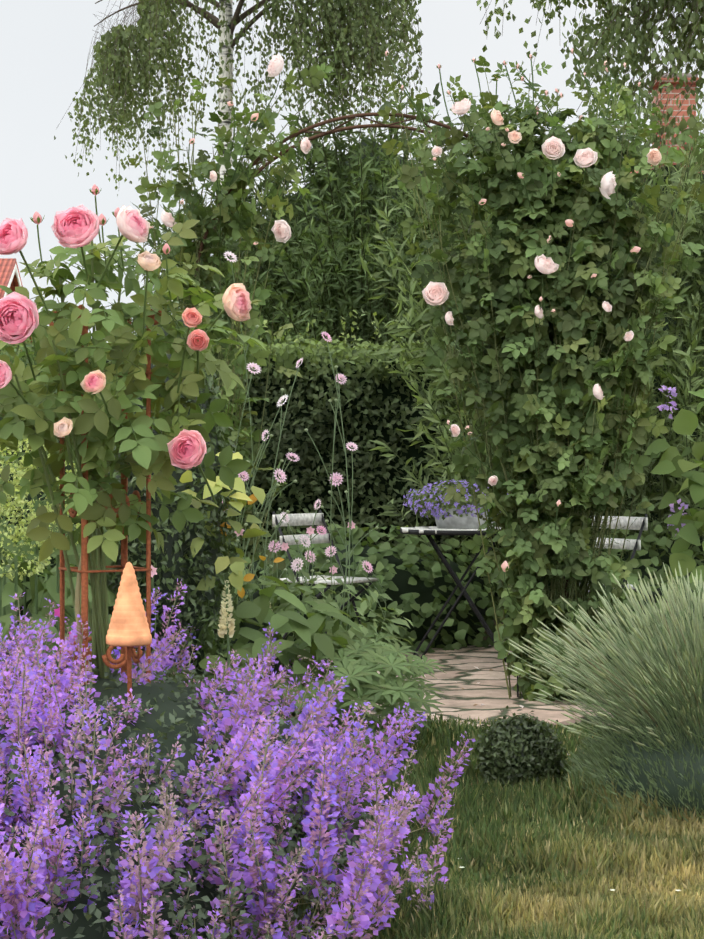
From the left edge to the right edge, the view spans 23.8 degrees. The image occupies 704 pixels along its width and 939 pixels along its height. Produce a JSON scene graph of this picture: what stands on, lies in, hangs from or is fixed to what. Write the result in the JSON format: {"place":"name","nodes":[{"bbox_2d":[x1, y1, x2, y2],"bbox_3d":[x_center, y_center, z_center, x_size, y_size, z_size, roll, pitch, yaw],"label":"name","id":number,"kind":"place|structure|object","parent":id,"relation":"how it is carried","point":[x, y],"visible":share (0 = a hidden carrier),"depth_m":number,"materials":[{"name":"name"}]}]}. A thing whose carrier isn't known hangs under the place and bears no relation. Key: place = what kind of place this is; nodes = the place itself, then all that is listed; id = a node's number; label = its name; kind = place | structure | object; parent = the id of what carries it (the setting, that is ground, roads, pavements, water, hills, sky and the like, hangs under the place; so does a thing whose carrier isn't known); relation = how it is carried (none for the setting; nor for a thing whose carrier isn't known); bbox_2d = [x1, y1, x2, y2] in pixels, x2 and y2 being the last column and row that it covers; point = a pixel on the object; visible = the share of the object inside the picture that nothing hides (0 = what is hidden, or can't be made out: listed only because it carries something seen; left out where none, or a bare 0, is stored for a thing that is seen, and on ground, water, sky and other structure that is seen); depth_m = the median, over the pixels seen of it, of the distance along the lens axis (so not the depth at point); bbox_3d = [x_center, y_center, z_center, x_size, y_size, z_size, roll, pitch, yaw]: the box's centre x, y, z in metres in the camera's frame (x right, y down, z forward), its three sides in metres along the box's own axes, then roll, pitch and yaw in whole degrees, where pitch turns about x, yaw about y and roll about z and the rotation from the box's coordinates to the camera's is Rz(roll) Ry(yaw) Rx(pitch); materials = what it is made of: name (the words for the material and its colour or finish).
{"place":"outdoors","nodes":[
{"label":"outdoors","id":0,"kind":"place"},
{"bbox_2d":[0,258,32,343],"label":"house roof","id":1,"kind":"structure","parent":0,"point":[7,265],"depth_m":44.93,"materials":[{"name":"red tile"}]},
{"bbox_2d":[4,264,21,296],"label":"house trim","id":2,"kind":"structure","parent":1,"relation":"attached to","point":[15,270],"depth_m":45.14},
{"bbox_2d":[0,0,703,342],"label":"sky","id":3,"kind":"structure","parent":0,"point":[45,45],"materials":[{"name":"white"}]},
{"bbox_2d":[297,641,620,727],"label":"stone patio","id":4,"kind":"structure","parent":0,"point":[489,691],"depth_m":7.37,"materials":[{"name":"beige stone"}]},
{"bbox_2d":[272,510,378,661],"bbox_3d":[-0.162,0.616,8.534,0.496,0.809,0.406,0,0,37],"label":"bistro chair","id":5,"kind":"object","parent":4,"relation":"on","point":[301,519],"visible":0.56,"depth_m":8.59,"materials":[{"name":"grey wood"}]},
{"bbox_2d":[192,112,567,690],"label":"rose arch","id":6,"kind":"structure","parent":4,"relation":"on","point":[335,130],"depth_m":7.17,"materials":[{"name":"metal"}]},
{"bbox_2d":[128,49,703,701],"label":"climbing rose","id":7,"kind":"object","parent":4,"relation":"on","point":[558,385],"visible":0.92,"depth_m":7.01,"materials":[{"name":"green plant"}]},
{"bbox_2d":[400,526,509,667],"bbox_3d":[0.545,0.654,8.341,0.612,0.720,0.612,0,0,-1],"label":"bistro table","id":8,"kind":"object","parent":4,"relation":"on","point":[428,531],"visible":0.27,"depth_m":8.15,"materials":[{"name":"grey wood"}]},
{"bbox_2d":[403,479,507,528],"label":"potted flowers","id":9,"kind":"object","parent":8,"relation":"on","point":[451,513],"visible":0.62,"depth_m":8.25,"materials":[{"name":"purple plant"}]},
{"bbox_2d":[376,666,569,784],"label":"fallen petals","id":10,"kind":"object","parent":4,"relation":"on","point":[482,704],"visible":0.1,"depth_m":6.91,"materials":[{"name":"plant"}]},
{"bbox_2d":[483,619,504,640],"bbox_3d":[0.327,0.935,9.607,2.600,0.160,0.040,0,0,-1],"label":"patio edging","id":11,"kind":"object","parent":4,"relation":"on","point":[485,638],"depth_m":9.59,"materials":[{"name":"brown plant"}]},
{"bbox_2d":[517,577,585,697],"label":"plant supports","id":12,"kind":"object","parent":4,"relation":"on","point":[517,683],"visible":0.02,"depth_m":7.21,"materials":[{"name":"metal"}]},
{"bbox_2d":[579,514,647,591],"bbox_3d":[1.173,0.616,8.052,0.496,0.809,0.406,0,0,-36],"label":"bistro chair","id":13,"kind":"object","parent":4,"relation":"on","point":[641,525],"visible":0.12,"depth_m":8.05,"materials":[{"name":"grey wood"}]},
{"bbox_2d":[648,78,699,168],"bbox_3d":[4.251,-4.120,22.044,0.570,1.970,0.600,0,0,-1],"label":"house chimney","id":14,"kind":"object","parent":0,"point":[689,101],"visible":0.29,"depth_m":21.79,"materials":[{"name":"red brick"}]},
{"bbox_2d":[661,73,697,77],"bbox_3d":[4.251,-5.140,22.044,0.520,0.070,0.540,0,0,-1],"label":"chimney cap","id":15,"kind":"object","parent":14,"relation":"on","point":[688,75],"depth_m":21.78,"materials":[{"name":"grey concrete"}]},
{"label":"lawn","id":16,"kind":"structure","parent":0,"visible":0},
{"bbox_2d":[54,0,422,210],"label":"birch tree","id":17,"kind":"object","parent":16,"relation":"on","point":[120,79],"visible":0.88,"depth_m":15.68,"materials":[{"name":"green plant"}]},
{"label":"ground beds","id":18,"kind":"object","parent":16,"relation":"on","visible":0},
{"bbox_2d":[49,305,161,684],"bbox_3d":[-0.632,0.303,4.273,0.232,1.424,0.232,0,0,-29],"label":"plant support","id":19,"kind":"object","parent":18,"relation":"on","point":[84,571],"visible":0.33,"depth_m":4.23,"materials":[{"name":"metal"}]},
{"bbox_2d":[127,647,131,699],"bbox_3d":[-0.536,0.694,4.025,0.016,0.643,0.012,0,0,-1],"label":"ornament stake","id":20,"kind":"object","parent":18,"relation":"on","point":[129,667],"visible":0.07,"depth_m":4.02,"materials":[{"name":"metal"}]},
{"bbox_2d":[106,562,151,646],"bbox_3d":[-0.538,0.322,4.025,0.110,0.200,0.110,0,0,-1],"label":"cone ornament","id":21,"kind":"object","parent":20,"relation":"attached to","point":[128,625],"visible":1,"depth_m":3.99,"materials":[{"name":"orange ceramic"}]},
{"bbox_2d":[0,184,265,683],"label":"pink rose bush","id":22,"kind":"object","parent":18,"relation":"on","point":[39,413],"visible":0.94,"depth_m":4.12,"materials":[{"name":"green plant"}]},
{"bbox_2d":[103,301,239,682],"bbox_3d":[-0.620,0.229,5.574,0.502,1.582,0.474,0,0,-1],"label":"plant","id":23,"kind":"object","parent":18,"relation":"on","point":[197,608],"visible":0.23,"depth_m":5.43,"materials":[{"name":"green plant"}]},
{"bbox_2d":[0,578,474,938],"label":"catmint","id":24,"kind":"object","parent":18,"relation":"on","point":[166,804],"visible":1,"depth_m":3.58,"materials":[{"name":"purple plant"}]},
{"bbox_2d":[0,310,509,616],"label":"hornbeam hedge","id":25,"kind":"object","parent":18,"relation":"on","point":[378,400],"visible":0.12,"depth_m":10.36,"materials":[{"name":"green plant"}]},
{"bbox_2d":[95,45,472,357],"bbox_3d":[0.095,-1.054,13.114,4.289,4.549,2.541,0,0,-1],"label":"willow shrub","id":26,"kind":"object","parent":18,"relation":"on","point":[315,269],"visible":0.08,"depth_m":12.88,"materials":[{"name":"green plant"}]},
{"bbox_2d":[221,251,385,658],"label":"pink flowers","id":27,"kind":"object","parent":18,"relation":"on","point":[282,475],"visible":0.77,"depth_m":6.52,"materials":[{"name":"green plant"}]},
{"bbox_2d":[0,340,703,756],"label":"border perennials","id":28,"kind":"object","parent":18,"relation":"on","point":[416,586],"visible":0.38,"depth_m":5.96,"materials":[{"name":"green plant"}]},
{"bbox_2d":[228,707,703,938],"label":"lawn grass","id":29,"kind":"structure","parent":18,"relation":"on","point":[546,858],"depth_m":4.14,"materials":[{"name":"green plant"}]},
{"bbox_2d":[467,705,569,788],"bbox_3d":[0.527,0.887,5.288,0.325,0.260,0.307,0,0,-1],"label":"boxwood ball","id":30,"kind":"object","parent":18,"relation":"on","point":[515,748],"visible":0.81,"depth_m":5.21,"materials":[{"name":"green plant"}]},
{"bbox_2d":[357,123,703,582],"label":"buddleia shrub","id":31,"kind":"object","parent":18,"relation":"on","point":[684,361],"visible":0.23,"depth_m":8.89,"materials":[{"name":"green plant"}]},
{"bbox_2d":[476,0,703,223],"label":"birch tree","id":32,"kind":"object","parent":18,"relation":"on","point":[688,22],"visible":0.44,"depth_m":10.19,"materials":[{"name":"green plant"}]},
{"bbox_2d":[504,561,703,824],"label":"ornamental grass","id":33,"kind":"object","parent":18,"relation":"on","point":[655,727],"depth_m":4.83,"materials":[{"name":"green plant"}]}
]}

